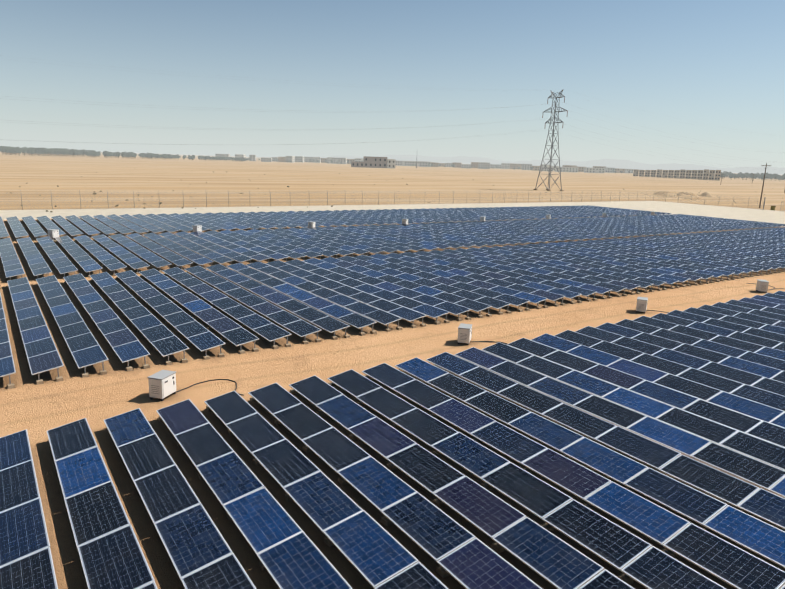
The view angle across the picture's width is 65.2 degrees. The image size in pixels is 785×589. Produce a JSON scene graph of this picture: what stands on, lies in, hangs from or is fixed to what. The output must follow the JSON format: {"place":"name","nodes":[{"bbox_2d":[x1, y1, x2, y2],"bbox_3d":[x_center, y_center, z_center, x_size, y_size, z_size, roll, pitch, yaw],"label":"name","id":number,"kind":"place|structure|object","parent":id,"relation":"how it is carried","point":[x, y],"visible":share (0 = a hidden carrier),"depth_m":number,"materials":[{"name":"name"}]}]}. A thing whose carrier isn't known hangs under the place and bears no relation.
{"place":"outdoors","nodes":[
{"label":"outdoors","id":0,"kind":"place"},
{"bbox_2d":[0,201,784,588],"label":"sandy ground","id":1,"kind":"structure","parent":0,"point":[96,399],"depth_m":22.28,"materials":[{"name":"beige sand"}]},
{"bbox_2d":[48,229,58,241],"bbox_3d":[-29.406,-5.139,53.216,0.700,0.988,0.940,5,13,14],"label":"box","id":2,"kind":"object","parent":1,"relation":"on","point":[53,233],"visible":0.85,"depth_m":52.95,"materials":[{"name":"white metal"}]},
{"bbox_2d":[147,370,175,400],"bbox_3d":[-7.463,2.958,19.966,0.545,0.768,0.810,5,13,15],"label":"cabinet","id":3,"kind":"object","parent":1,"relation":"on","point":[162,384],"visible":1,"depth_m":19.67,"materials":[{"name":"white metal"}]},
{"bbox_2d":[192,225,201,231],"bbox_3d":[-19.098,-6.283,60.013,0.700,0.988,0.940,6,13,20],"label":"box","id":4,"kind":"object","parent":1,"relation":"on","point":[197,228],"visible":0.58,"depth_m":59.70,"materials":[{"name":"white metal"}]},
{"bbox_2d":[172,379,243,394],"bbox_3d":[-6.126,3.149,20.987,2.358,0.028,1.448,1,12,-2],"label":"cable","id":5,"kind":"object","parent":1,"relation":"on","point":[211,380],"visible":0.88,"depth_m":21.21,"materials":[{"name":"black rubber"}]},
{"bbox_2d":[308,221,314,227],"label":"box","id":6,"kind":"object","parent":1,"relation":"on","point":[311,224],"visible":0.75,"depth_m":66.46,"materials":[{"name":"white metal"}]},
{"bbox_2d":[0,205,671,240],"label":"solar array","id":7,"kind":"object","parent":1,"relation":"on","point":[184,222],"visible":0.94,"depth_m":74.24,"materials":[{"name":"glass"},{"name":"aluminium"},{"name":"steel"}]},
{"bbox_2d":[0,190,764,209],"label":"perimeter fence","id":8,"kind":"object","parent":1,"relation":"on","point":[344,191],"visible":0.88,"depth_m":105.28,"materials":[{"name":"grey metal"}]},
{"bbox_2d":[0,291,784,588],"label":"solar array","id":9,"kind":"object","parent":1,"relation":"on","point":[705,384],"visible":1,"depth_m":14.94,"materials":[{"name":"glass"},{"name":"aluminium"},{"name":"steel"}]},
{"bbox_2d":[0,227,784,388],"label":"solar array","id":10,"kind":"object","parent":1,"relation":"on","point":[387,289],"visible":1,"depth_m":35.57,"materials":[{"name":"glass"},{"name":"aluminium"},{"name":"steel"}]},
{"bbox_2d":[0,214,784,279],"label":"solar array","id":11,"kind":"object","parent":1,"relation":"on","point":[241,245],"visible":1,"depth_m":56.00,"materials":[{"name":"glass"},{"name":"aluminium"},{"name":"steel"}]},
{"bbox_2d":[402,219,407,223],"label":"box","id":12,"kind":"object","parent":1,"relation":"on","point":[404,221],"visible":0.6,"depth_m":73.25,"materials":[{"name":"white metal"}]},
{"bbox_2d":[458,323,471,344],"bbox_3d":[3.204,1.757,27.079,0.545,0.768,0.810,5,13,14],"label":"cabinet","id":13,"kind":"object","parent":1,"relation":"on","point":[464,333],"visible":1,"depth_m":26.73,"materials":[{"name":"white metal"}]},
{"bbox_2d":[636,297,647,313],"bbox_3d":[13.845,0.587,34.045,0.545,0.768,0.810,8,14,24],"label":"cabinet","id":14,"kind":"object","parent":1,"relation":"on","point":[641,305],"visible":1,"depth_m":33.71,"materials":[{"name":"white metal"}]},
{"bbox_2d":[756,279,768,292],"bbox_3d":[24.656,-0.554,40.905,0.545,0.768,0.810,5,13,15],"label":"box","id":15,"kind":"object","parent":1,"relation":"on","point":[762,285],"visible":1,"depth_m":40.57,"materials":[{"name":"white metal"}]},
{"bbox_2d":[0,151,784,210],"bbox_3d":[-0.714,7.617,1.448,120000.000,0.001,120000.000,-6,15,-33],"label":"desert ground","id":16,"kind":"structure","parent":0,"point":[44,174],"depth_m":201.94,"materials":[{"name":"beige sand"}]},
{"bbox_2d":[2,146,7,152],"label":"tree belt","id":17,"kind":"object","parent":16,"relation":"on","point":[4,148],"visible":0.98,"depth_m":670.74,"materials":[{"name":"green plant"}]},
{"bbox_2d":[11,147,18,154],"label":"tree belt","id":18,"kind":"object","parent":16,"relation":"on","point":[14,149],"visible":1,"depth_m":674.55,"materials":[{"name":"green plant"}]},
{"bbox_2d":[351,156,395,167],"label":"warehouse building","id":19,"kind":"structure","parent":16,"relation":"on","point":[375,162],"depth_m":627.09,"materials":[{"name":"concrete"}]},
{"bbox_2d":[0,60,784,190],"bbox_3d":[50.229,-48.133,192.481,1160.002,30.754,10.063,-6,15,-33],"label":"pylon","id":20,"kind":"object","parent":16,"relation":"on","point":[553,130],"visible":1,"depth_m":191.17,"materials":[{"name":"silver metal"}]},
{"bbox_2d":[215,154,633,172],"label":"low houses","id":21,"kind":"structure","parent":16,"relation":"on","point":[478,165],"depth_m":991.79,"materials":[{"name":"concrete"},{"name":"glass"}]},
{"bbox_2d":[539,167,784,180],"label":"apartment buildings","id":22,"kind":"structure","parent":16,"relation":"on","point":[701,175],"depth_m":597.92,"materials":[{"name":"concrete"},{"name":"glass"}]},
{"bbox_2d":[651,191,712,198],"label":"spoil heaps","id":23,"kind":"object","parent":16,"relation":"on","point":[683,194],"visible":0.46,"depth_m":182.56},
{"bbox_2d":[750,173,757,179],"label":"garden tree","id":24,"kind":"object","parent":16,"relation":"on","point":[754,175],"visible":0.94,"depth_m":595.12,"materials":[{"name":"green plant"}]},
{"bbox_2d":[759,162,769,207],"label":"utility pole","id":25,"kind":"object","parent":16,"relation":"on","point":[766,165],"visible":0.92,"depth_m":137.00,"materials":[{"name":"brown wood"}]},
{"bbox_2d":[0,0,784,167],"label":"sky","id":26,"kind":"structure","parent":0,"point":[712,63],"materials":[{"name":"blue"}]},
{"bbox_2d":[321,155,784,173],"bbox_3d":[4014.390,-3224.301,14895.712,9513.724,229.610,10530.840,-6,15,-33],"label":"distant mountains","id":27,"kind":"structure","parent":0,"point":[615,163],"depth_m":15183.64,"materials":[{"name":"grey"}]}
]}

